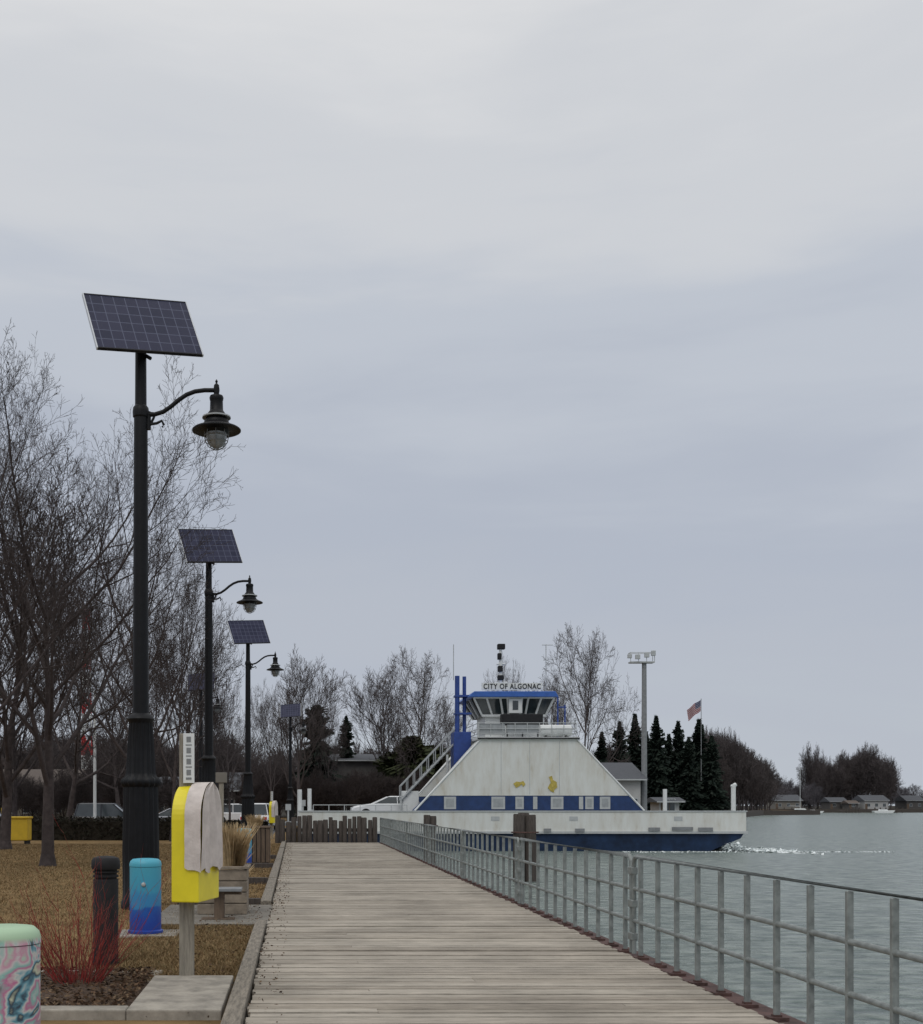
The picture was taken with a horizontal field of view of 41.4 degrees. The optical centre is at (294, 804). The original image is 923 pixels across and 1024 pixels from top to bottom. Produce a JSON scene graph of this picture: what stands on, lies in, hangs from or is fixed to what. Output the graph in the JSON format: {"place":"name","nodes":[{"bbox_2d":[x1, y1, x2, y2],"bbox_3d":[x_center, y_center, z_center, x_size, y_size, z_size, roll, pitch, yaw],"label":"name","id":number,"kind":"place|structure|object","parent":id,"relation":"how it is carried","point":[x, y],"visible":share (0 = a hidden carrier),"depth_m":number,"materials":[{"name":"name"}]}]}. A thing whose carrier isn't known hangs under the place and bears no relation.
{"place":"outdoors","nodes":[
{"label":"outdoors","id":0,"kind":"place"},
{"bbox_2d":[3,769,85,786],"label":"roof","id":1,"kind":"structure","parent":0,"point":[36,773],"depth_m":98.82,"materials":[{"name":"grey"}]},
{"bbox_2d":[221,822,261,869],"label":"ornamental grass","id":2,"kind":"object","parent":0,"point":[236,846],"depth_m":17.85,"materials":[{"name":"plant"}]},
{"bbox_2d":[245,814,265,825],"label":"ornamental grass","id":3,"kind":"object","parent":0,"point":[251,820],"depth_m":33.77,"materials":[{"name":"plant"}]},
{"bbox_2d":[0,809,766,1023],"bbox_3d":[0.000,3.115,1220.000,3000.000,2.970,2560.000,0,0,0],"label":"ground","id":4,"kind":"structure","parent":0,"point":[63,842],"depth_m":20.73,"materials":[{"name":"brown plant"}]},
{"bbox_2d":[0,923,40,1023],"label":"painted bollard","id":5,"kind":"object","parent":4,"relation":"on","point":[19,973],"visible":1,"depth_m":6.75,"materials":[{"name":"paint"}]},
{"bbox_2d":[11,816,32,843],"bbox_3d":[-11.522,1.050,50.000,1.070,1.140,0.900,0,0,0],"label":"yellow container","id":6,"kind":"object","parent":4,"relation":"on","point":[21,828],"visible":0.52,"depth_m":49.60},
{"bbox_2d":[0,637,118,815],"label":"bare tree","id":7,"kind":"object","parent":4,"relation":"on","point":[15,784],"visible":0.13,"depth_m":79.05,"materials":[{"name":"brown plant"}]},
{"bbox_2d":[0,446,129,849],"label":"bare tree","id":8,"kind":"object","parent":4,"relation":"on","point":[8,776],"visible":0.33,"depth_m":43.51,"materials":[{"name":"brown plant"}]},
{"bbox_2d":[0,333,132,714],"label":"bare maple tree","id":9,"kind":"object","parent":4,"relation":"on","point":[56,635],"visible":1,"depth_m":27.72,"materials":[{"name":"brown plant"}]},
{"bbox_2d":[0,566,168,818],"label":"bare tree","id":10,"kind":"object","parent":4,"relation":"on","point":[78,750],"visible":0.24,"depth_m":59.78,"materials":[{"name":"brown plant"}]},
{"bbox_2d":[0,815,170,839],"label":"hedge","id":11,"kind":"object","parent":4,"relation":"on","point":[96,828],"visible":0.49,"depth_m":55.35,"materials":[{"name":"plant"}]},
{"bbox_2d":[81,622,92,769],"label":"radio tower","id":12,"kind":"structure","parent":4,"relation":"on","point":[83,737],"depth_m":149.82,"materials":[{"name":"metal"}]},
{"bbox_2d":[37,635,169,805],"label":"bare tree","id":13,"kind":"object","parent":4,"relation":"on","point":[115,787],"visible":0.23,"depth_m":86.04,"materials":[{"name":"brown plant"}]},
{"bbox_2d":[91,856,119,965],"bbox_3d":[-1.920,1.067,12.200,0.294,1.105,0.294,0,0,0],"label":"bollard light","id":14,"kind":"object","parent":4,"relation":"on","point":[109,867],"visible":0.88,"depth_m":12.09,"materials":[{"name":"metal"}]},
{"bbox_2d":[0,438,230,759],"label":"bare maple tree","id":15,"kind":"object","parent":4,"relation":"on","point":[101,723],"visible":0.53,"depth_m":43.01,"materials":[{"name":"brown plant"}]},
{"bbox_2d":[0,763,236,818],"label":"distant brush","id":16,"kind":"object","parent":4,"relation":"on","point":[29,792],"visible":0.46,"depth_m":88.18,"materials":[{"name":"brown plant"}]},
{"bbox_2d":[0,319,245,866],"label":"bare maple tree","id":17,"kind":"object","parent":4,"relation":"on","point":[48,763],"visible":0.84,"depth_m":31.50,"materials":[{"name":"brown plant"}]},
{"bbox_2d":[40,966,232,1019],"bbox_3d":[-2.080,1.610,10.425,3.040,0.180,2.650,0,0,0],"label":"planting bed","id":18,"kind":"object","parent":4,"relation":"on","point":[120,994],"visible":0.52,"depth_m":9.76,"materials":[{"name":"concrete"}]},
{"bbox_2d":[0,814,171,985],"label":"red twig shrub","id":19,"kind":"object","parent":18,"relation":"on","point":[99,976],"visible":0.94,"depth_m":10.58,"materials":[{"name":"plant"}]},
{"bbox_2d":[172,733,222,974],"bbox_3d":[-0.894,0.535,11.018,0.323,2.370,0.687,0,0,13],"label":"life ring cabinet","id":20,"kind":"object","parent":18,"relation":"on","point":[197,851],"visible":0.98,"depth_m":10.83,"materials":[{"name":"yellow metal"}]},
{"bbox_2d":[0,843,280,970],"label":"grass","id":21,"kind":"structure","parent":4,"relation":"on","point":[17,851],"depth_m":24.27,"materials":[{"name":"plant"}]},
{"bbox_2d":[119,929,178,937],"bbox_3d":[-1.843,1.652,15.125,0.770,0.096,0.750,0,0,0],"label":"bollard pad","id":22,"kind":"object","parent":4,"relation":"on","point":[134,935],"visible":0.16,"depth_m":14.89,"materials":[{"name":"concrete"}]},
{"bbox_2d":[128,858,162,933],"bbox_3d":[-1.878,1.135,15.099,0.441,0.931,0.444,0,0,0],"label":"painted bollard","id":23,"kind":"object","parent":22,"relation":"on","point":[150,868],"visible":0.92,"depth_m":14.93,"materials":[{"name":"paint"}]},
{"bbox_2d":[82,293,240,909],"bbox_3d":[-2.102,-3.266,18.926,2.479,9.772,1.074,0,0,-8],"label":"street lamp","id":24,"kind":"object","parent":4,"relation":"on","point":[140,328],"visible":0.96,"depth_m":18.79,"materials":[{"name":"metal"}]},
{"bbox_2d":[100,563,244,840],"bbox_3d":[-5.274,-4.726,55.411,7.122,13.086,5.005,0,0,20],"label":"bare tree","id":25,"kind":"object","parent":4,"relation":"on","point":[176,760],"visible":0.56,"depth_m":54.78,"materials":[{"name":"brown plant"}]},
{"bbox_2d":[109,922,254,983],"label":"grass verge","id":26,"kind":"object","parent":4,"relation":"on","point":[206,956],"depth_m":13.23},
{"bbox_2d":[125,628,240,781],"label":"bare tree","id":27,"kind":"object","parent":4,"relation":"on","point":[196,757],"visible":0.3,"depth_m":73.77,"materials":[{"name":"brown plant"}]},
{"bbox_2d":[146,869,281,1017],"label":"leaf litter","id":28,"kind":"object","parent":4,"relation":"on","point":[232,934],"visible":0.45,"depth_m":14.86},
{"bbox_2d":[161,905,271,928],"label":"bay paving","id":29,"kind":"structure","parent":4,"relation":"on","point":[172,909],"depth_m":17.29,"materials":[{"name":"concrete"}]},
{"bbox_2d":[201,887,241,919],"bbox_3d":[-1.030,1.390,16.910,0.565,0.450,0.420,0,0,0],"label":"park bench","id":30,"kind":"object","parent":29,"relation":"on","point":[219,907],"visible":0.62,"depth_m":16.82,"materials":[{"name":"grey paint"}]},
{"bbox_2d":[197,864,250,913],"bbox_3d":[-1.067,1.260,17.975,0.787,0.720,0.810,0,0,0],"label":"planter box","id":31,"kind":"object","parent":29,"relation":"on","point":[237,904],"visible":0.63,"depth_m":17.60,"materials":[{"name":"wood"}]},
{"bbox_2d":[177,529,262,790],"bbox_3d":[-2.189,-3.266,35.026,2.479,9.772,1.074,0,0,-8],"label":"street lamp","id":32,"kind":"object","parent":4,"relation":"on","point":[228,552],"visible":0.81,"depth_m":34.91,"materials":[{"name":"metal"}]},
{"bbox_2d":[216,773,226,827],"bbox_3d":[-1.594,0.460,26.000,0.240,2.320,0.160,0,0,0],"label":"utility post","id":33,"kind":"object","parent":4,"relation":"on","point":[221,779],"visible":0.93,"depth_m":25.95,"materials":[{"name":"grey wood"}]},
{"bbox_2d":[195,679,265,819],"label":"bare tree","id":34,"kind":"object","parent":4,"relation":"on","point":[229,736],"visible":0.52,"depth_m":92.89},
{"bbox_2d":[177,840,285,1023],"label":"timber edging","id":35,"kind":"object","parent":4,"relation":"on","point":[239,1001],"visible":0.77,"depth_m":12.41,"materials":[{"name":"wood"}]},
{"bbox_2d":[224,804,241,820],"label":"parked car","id":36,"kind":"object","parent":4,"relation":"on","point":[236,811],"visible":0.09,"depth_m":103.08,"materials":[{"name":"white metal"}]},
{"bbox_2d":[237,828,251,862],"bbox_3d":[-1.350,1.119,31.999,0.448,1.001,0.450,0,0,0],"label":"painted bollard","id":37,"kind":"object","parent":4,"relation":"on","point":[249,860],"visible":0.19,"depth_m":31.89,"materials":[{"name":"paint"}]},
{"bbox_2d":[224,819,268,831],"bbox_3d":[-3.246,1.177,58.054,4.049,1.060,1.308,0,0,0],"label":"hedge","id":38,"kind":"object","parent":4,"relation":"on","point":[265,823],"visible":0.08,"depth_m":57.67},
{"bbox_2d":[227,620,283,827],"bbox_3d":[-1.728,-3.266,52.426,2.479,9.772,1.074,0,0,-8],"label":"street lamp","id":39,"kind":"object","parent":4,"relation":"on","point":[248,632],"visible":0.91,"depth_m":52.30,"materials":[{"name":"metal"}]},
{"bbox_2d":[239,803,274,829],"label":"parked car","id":40,"kind":"object","parent":4,"relation":"on","point":[262,809],"visible":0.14,"depth_m":74.01,"materials":[{"name":"white metal"}]},
{"bbox_2d":[245,826,271,862],"bbox_3d":[-1.063,1.105,33.860,0.788,1.030,0.780,0,0,0],"label":"planter box","id":41,"kind":"object","parent":4,"relation":"on","point":[261,845],"visible":0.73,"depth_m":33.50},
{"bbox_2d":[238,679,293,790],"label":"bare tree","id":42,"kind":"object","parent":4,"relation":"on","point":[260,722],"visible":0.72,"depth_m":115.68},
{"bbox_2d":[269,791,277,838],"bbox_3d":[-1.040,0.535,58.028,0.323,2.370,0.687,0,0,13],"label":"life ring cabinet","id":43,"kind":"object","parent":4,"relation":"on","point":[273,809],"visible":0.92,"depth_m":57.79,"materials":[{"name":"yellow plastic"}]},
{"bbox_2d":[280,703,307,820],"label":"street lamp","id":44,"kind":"object","parent":4,"relation":"on","point":[290,710],"visible":0.92,"depth_m":95.89,"materials":[{"name":"metal"}]},
{"bbox_2d":[0,728,596,816],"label":"distant trees","id":45,"kind":"object","parent":4,"relation":"on","point":[86,757],"visible":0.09,"depth_m":149.46,"materials":[{"name":"plant"}]},
{"bbox_2d":[264,644,349,820],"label":"bare tree","id":46,"kind":"object","parent":4,"relation":"on","point":[293,691],"visible":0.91,"depth_m":111.04,"materials":[{"name":"plant"}]},
{"bbox_2d":[292,706,347,818],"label":"evergreen tree","id":47,"kind":"object","parent":4,"relation":"on","point":[319,763],"visible":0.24,"depth_m":127.30,"materials":[{"name":"plant"}]},
{"bbox_2d":[37,761,612,818],"bbox_3d":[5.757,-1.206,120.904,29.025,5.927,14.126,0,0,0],"label":"distant brush","id":48,"kind":"object","parent":4,"relation":"on","point":[353,791],"visible":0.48,"depth_m":117.38,"materials":[{"name":"brown plant"}]},
{"bbox_2d":[303,706,349,810],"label":"bare tree","id":49,"kind":"object","parent":4,"relation":"on","point":[325,738],"visible":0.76,"depth_m":118.57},
{"bbox_2d":[337,715,356,757],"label":"evergreen tree","id":50,"kind":"object","parent":4,"relation":"on","point":[350,752],"visible":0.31,"depth_m":129.77,"materials":[{"name":"plant"}]},
{"bbox_2d":[324,761,427,810],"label":"walls","id":51,"kind":"structure","parent":4,"relation":"on","point":[366,766],"depth_m":128.00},
{"bbox_2d":[328,754,449,759],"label":"roof","id":52,"kind":"structure","parent":51,"relation":"on","point":[363,757],"depth_m":129.97,"materials":[{"name":"grey"}]},
{"bbox_2d":[338,664,415,774],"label":"bare tree","id":53,"kind":"object","parent":4,"relation":"on","point":[385,732],"visible":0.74,"depth_m":125.13,"materials":[{"name":"plant"}]},
{"bbox_2d":[373,751,402,786],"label":"evergreen tree","id":54,"kind":"object","parent":4,"relation":"on","point":[385,763],"visible":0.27,"depth_m":122.67,"materials":[{"name":"plant"}]},
{"bbox_2d":[382,735,439,789],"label":"evergreen tree","id":55,"kind":"object","parent":4,"relation":"on","point":[422,749],"visible":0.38,"depth_m":120.29,"materials":[{"name":"plant"}]},
{"bbox_2d":[374,645,475,776],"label":"bare tree","id":56,"kind":"object","parent":4,"relation":"on","point":[421,723],"visible":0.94,"depth_m":120.76,"materials":[{"name":"plant"}]},
{"bbox_2d":[424,746,450,775],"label":"evergreen tree","id":57,"kind":"object","parent":4,"relation":"on","point":[438,766],"visible":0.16,"depth_m":122.56,"materials":[{"name":"plant"}]},
{"bbox_2d":[422,697,476,753],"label":"bare tree","id":58,"kind":"object","parent":4,"relation":"on","point":[444,731],"visible":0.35,"depth_m":128.83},
{"bbox_2d":[483,652,525,690],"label":"bare tree","id":59,"kind":"object","parent":4,"relation":"on","point":[507,677],"visible":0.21,"depth_m":134.66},
{"bbox_2d":[529,673,573,724],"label":"bare tree","id":60,"kind":"object","parent":4,"relation":"on","point":[554,709],"visible":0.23,"depth_m":140.19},
{"bbox_2d":[281,806,894,816],"bbox_3d":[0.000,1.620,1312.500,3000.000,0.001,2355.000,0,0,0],"label":"undergrowth","id":61,"kind":"object","parent":4,"relation":"on","point":[283,814],"visible":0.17,"depth_m":353.01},
{"bbox_2d":[540,622,641,762],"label":"bare tree","id":62,"kind":"object","parent":4,"relation":"on","point":[587,704],"visible":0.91,"depth_m":130.83,"materials":[{"name":"plant"}]},
{"bbox_2d":[594,731,608,762],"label":"spruce tree","id":63,"kind":"object","parent":4,"relation":"on","point":[601,754],"visible":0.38,"depth_m":135.72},
{"bbox_2d":[609,720,628,762],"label":"spruce tree","id":64,"kind":"object","parent":4,"relation":"on","point":[621,746],"visible":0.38,"depth_m":139.73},
{"bbox_2d":[617,780,640,804],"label":"walls","id":65,"kind":"structure","parent":4,"relation":"on","point":[632,788],"depth_m":105.00,"materials":[{"name":"white"}]},
{"bbox_2d":[601,763,647,779],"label":"roof","id":66,"kind":"structure","parent":65,"relation":"on","point":[624,770],"depth_m":106.68,"materials":[{"name":"grey"}]},
{"bbox_2d":[624,713,640,765],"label":"spruce tree","id":67,"kind":"object","parent":4,"relation":"on","point":[632,749],"visible":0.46,"depth_m":143.65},
{"bbox_2d":[633,731,649,770],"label":"spruce tree","id":68,"kind":"object","parent":4,"relation":"on","point":[638,762],"visible":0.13,"depth_m":139.88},
{"bbox_2d":[647,715,680,810],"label":"spruce tree","id":69,"kind":"object","parent":4,"relation":"on","point":[657,773],"visible":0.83,"depth_m":135.44,"materials":[{"name":"plant"}]},
{"bbox_2d":[591,741,738,799],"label":"distant trees","id":70,"kind":"object","parent":4,"relation":"on","point":[726,775],"visible":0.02,"depth_m":154.74,"materials":[{"name":"brown plant"}]},
{"bbox_2d":[647,797,685,810],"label":"dockside shed","id":71,"kind":"structure","parent":4,"relation":"on","point":[656,803],"depth_m":118.00,"materials":[{"name":"white"}]},
{"bbox_2d":[664,734,672,772],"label":"spruce tree","id":72,"kind":"object","parent":4,"relation":"on","point":[669,748],"visible":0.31,"depth_m":143.76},
{"bbox_2d":[663,720,697,805],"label":"spruce tree","id":73,"kind":"object","parent":4,"relation":"on","point":[678,743],"visible":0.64,"depth_m":139.71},
{"bbox_2d":[674,737,712,810],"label":"spruce tree","id":74,"kind":"object","parent":4,"relation":"on","point":[689,792],"visible":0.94,"depth_m":135.53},
{"bbox_2d":[687,700,701,779],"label":"flagpole with flag","id":75,"kind":"object","parent":4,"relation":"on","point":[693,709],"visible":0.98,"depth_m":139.99,"materials":[{"name":"grey paint"}]},
{"bbox_2d":[690,719,716,788],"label":"spruce tree","id":76,"kind":"object","parent":4,"relation":"on","point":[696,737],"visible":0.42,"depth_m":143.51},
{"bbox_2d":[696,735,736,810],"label":"spruce tree","id":77,"kind":"object","parent":4,"relation":"on","point":[713,792],"visible":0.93,"depth_m":135.54,"materials":[{"name":"plant"}]},
{"bbox_2d":[692,725,792,810],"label":"distant trees","id":78,"kind":"object","parent":4,"relation":"on","point":[756,779],"visible":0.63,"depth_m":338.60,"materials":[{"name":"plant"}]},
{"bbox_2d":[766,801,801,808],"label":"walls","id":79,"kind":"structure","parent":4,"relation":"on","point":[784,805],"depth_m":460.00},
{"bbox_2d":[773,795,802,800],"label":"roof","id":80,"kind":"structure","parent":79,"relation":"on","point":[791,798],"depth_m":461.43,"materials":[{"name":"grey"}]},
{"bbox_2d":[763,778,826,808],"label":"distant trees","id":81,"kind":"object","parent":4,"relation":"on","point":[803,794],"visible":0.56,"depth_m":482.37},
{"bbox_2d":[730,791,898,807],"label":"distant trees","id":82,"kind":"object","parent":4,"relation":"on","point":[893,798],"visible":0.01,"depth_m":619.19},
{"bbox_2d":[821,802,841,808],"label":"walls","id":83,"kind":"structure","parent":4,"relation":"on","point":[825,805],"depth_m":462.57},
{"bbox_2d":[819,797,845,801],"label":"roof","id":84,"kind":"structure","parent":83,"relation":"on","point":[832,799],"depth_m":464.76,"materials":[{"name":"grey"}]},
{"bbox_2d":[796,742,902,808],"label":"distant trees","id":85,"kind":"object","parent":4,"relation":"on","point":[860,773],"visible":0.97,"depth_m":484.73,"materials":[{"name":"plant"}]},
{"bbox_2d":[841,800,859,808],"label":"boathouse","id":86,"kind":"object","parent":4,"relation":"on","point":[850,804],"visible":0.9,"depth_m":455.31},
{"bbox_2d":[858,801,887,808],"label":"walls","id":87,"kind":"structure","parent":4,"relation":"on","point":[861,805],"depth_m":455.00,"materials":[{"name":"white"}]},
{"bbox_2d":[852,795,889,800],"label":"roof","id":88,"kind":"structure","parent":87,"relation":"on","point":[870,798],"depth_m":457.56,"materials":[{"name":"grey"}]},
{"bbox_2d":[888,783,922,807],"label":"distant trees","id":89,"kind":"object","parent":4,"relation":"on","point":[906,791],"visible":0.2,"depth_m":708.23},
{"bbox_2d":[895,801,922,808],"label":"walls","id":90,"kind":"structure","parent":4,"relation":"on","point":[900,804],"depth_m":520.00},
{"bbox_2d":[894,795,922,800],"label":"roof","id":91,"kind":"structure","parent":90,"relation":"on","point":[909,798],"depth_m":522.79,"materials":[{"name":"grey"}]},
{"bbox_2d":[0,0,922,805],"label":"sky","id":92,"kind":"structure","parent":0,"point":[516,321],"materials":[{"name":"grey"}]},
{"bbox_2d":[296,813,922,1023],"bbox_3d":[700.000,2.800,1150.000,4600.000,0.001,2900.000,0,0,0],"label":"water","id":93,"kind":"structure","parent":0,"point":[899,870],"depth_m":34.88,"materials":[{"name":"liquid"}]},
{"bbox_2d":[275,815,376,842],"bbox_3d":[1.332,1.818,51.384,4.369,2.764,0.433,0,0,0],"label":"wooden piling fence","id":94,"kind":"object","parent":93,"relation":"in","point":[304,829],"visible":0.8,"depth_m":51.26,"materials":[{"name":"wood"}]},
{"bbox_2d":[422,815,437,862],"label":"mooring piles","id":95,"kind":"object","parent":93,"relation":"in","point":[429,819],"visible":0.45,"depth_m":57.89,"materials":[{"name":"brown wood"}]},
{"bbox_2d":[285,644,747,850],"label":"ferry boat","id":96,"kind":"object","parent":93,"relation":"on","point":[516,755],"visible":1,"depth_m":73.23,"materials":[{"name":"white metal"}]},
{"bbox_2d":[350,796,419,810],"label":"white car","id":97,"kind":"object","parent":96,"relation":"on","point":[384,803],"visible":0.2,"depth_m":77.30,"materials":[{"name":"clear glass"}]},
{"bbox_2d":[511,813,538,881],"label":"mooring piles","id":98,"kind":"object","parent":93,"relation":"in","point":[524,825],"visible":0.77,"depth_m":43.87,"materials":[{"name":"brown wood"}]},
{"bbox_2d":[623,842,893,854],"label":"wake foam","id":99,"kind":"object","parent":93,"relation":"on","point":[732,847],"visible":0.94,"depth_m":72.15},
{"bbox_2d":[746,809,922,816],"bbox_3d":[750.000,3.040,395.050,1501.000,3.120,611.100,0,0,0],"label":"shoreline bulkhead","id":100,"kind":"object","parent":93,"relation":"in","point":[783,812],"visible":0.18,"depth_m":341.95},
{"bbox_2d":[627,650,655,810],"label":"floodlight mast","id":101,"kind":"object","parent":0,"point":[644,737],"visible":0.95,"depth_m":105.80,"materials":[{"name":"metal"}]},
{"label":"parking lot","id":102,"kind":"structure","parent":0,"visible":0},
{"bbox_2d":[93,690,95,818],"bbox_3d":[-10.324,-2.139,62.000,0.180,7.539,0.180,0,0,0],"label":"flagpole","id":103,"kind":"object","parent":102,"relation":"on","point":[94,787],"visible":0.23,"depth_m":61.94,"materials":[{"name":"metal"}]},
{"bbox_2d":[72,803,122,819],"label":"parked car","id":104,"kind":"object","parent":102,"relation":"on","point":[105,810],"visible":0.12,"depth_m":67.24,"materials":[{"name":"grey metal"}]},
{"bbox_2d":[187,672,222,781],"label":"street lamp","id":105,"kind":"object","parent":102,"relation":"on","point":[216,708],"visible":0.39,"depth_m":71.59,"materials":[{"name":"metal"}]},
{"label":"seawall","id":106,"kind":"object","parent":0,"visible":0},
{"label":"boardwalk joists","id":107,"kind":"object","parent":106,"relation":"on","visible":0},
{"bbox_2d":[245,843,777,1023],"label":"boardwalk","id":108,"kind":"structure","parent":107,"relation":"on","point":[377,933],"depth_m":12.23,"materials":[{"name":"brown wood"}]},
{"bbox_2d":[247,844,291,1022],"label":"deck debris","id":109,"kind":"object","parent":108,"relation":"on","point":[273,927],"visible":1,"depth_m":16.62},
{"bbox_2d":[400,851,806,1023],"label":"steel edge beam","id":110,"kind":"structure","parent":107,"relation":"attached to","point":[762,1009],"depth_m":11.04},
{"bbox_2d":[380,817,922,1023],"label":"railing","id":111,"kind":"object","parent":110,"relation":"on","point":[388,833],"visible":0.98,"depth_m":11.94,"materials":[{"name":"metal"}]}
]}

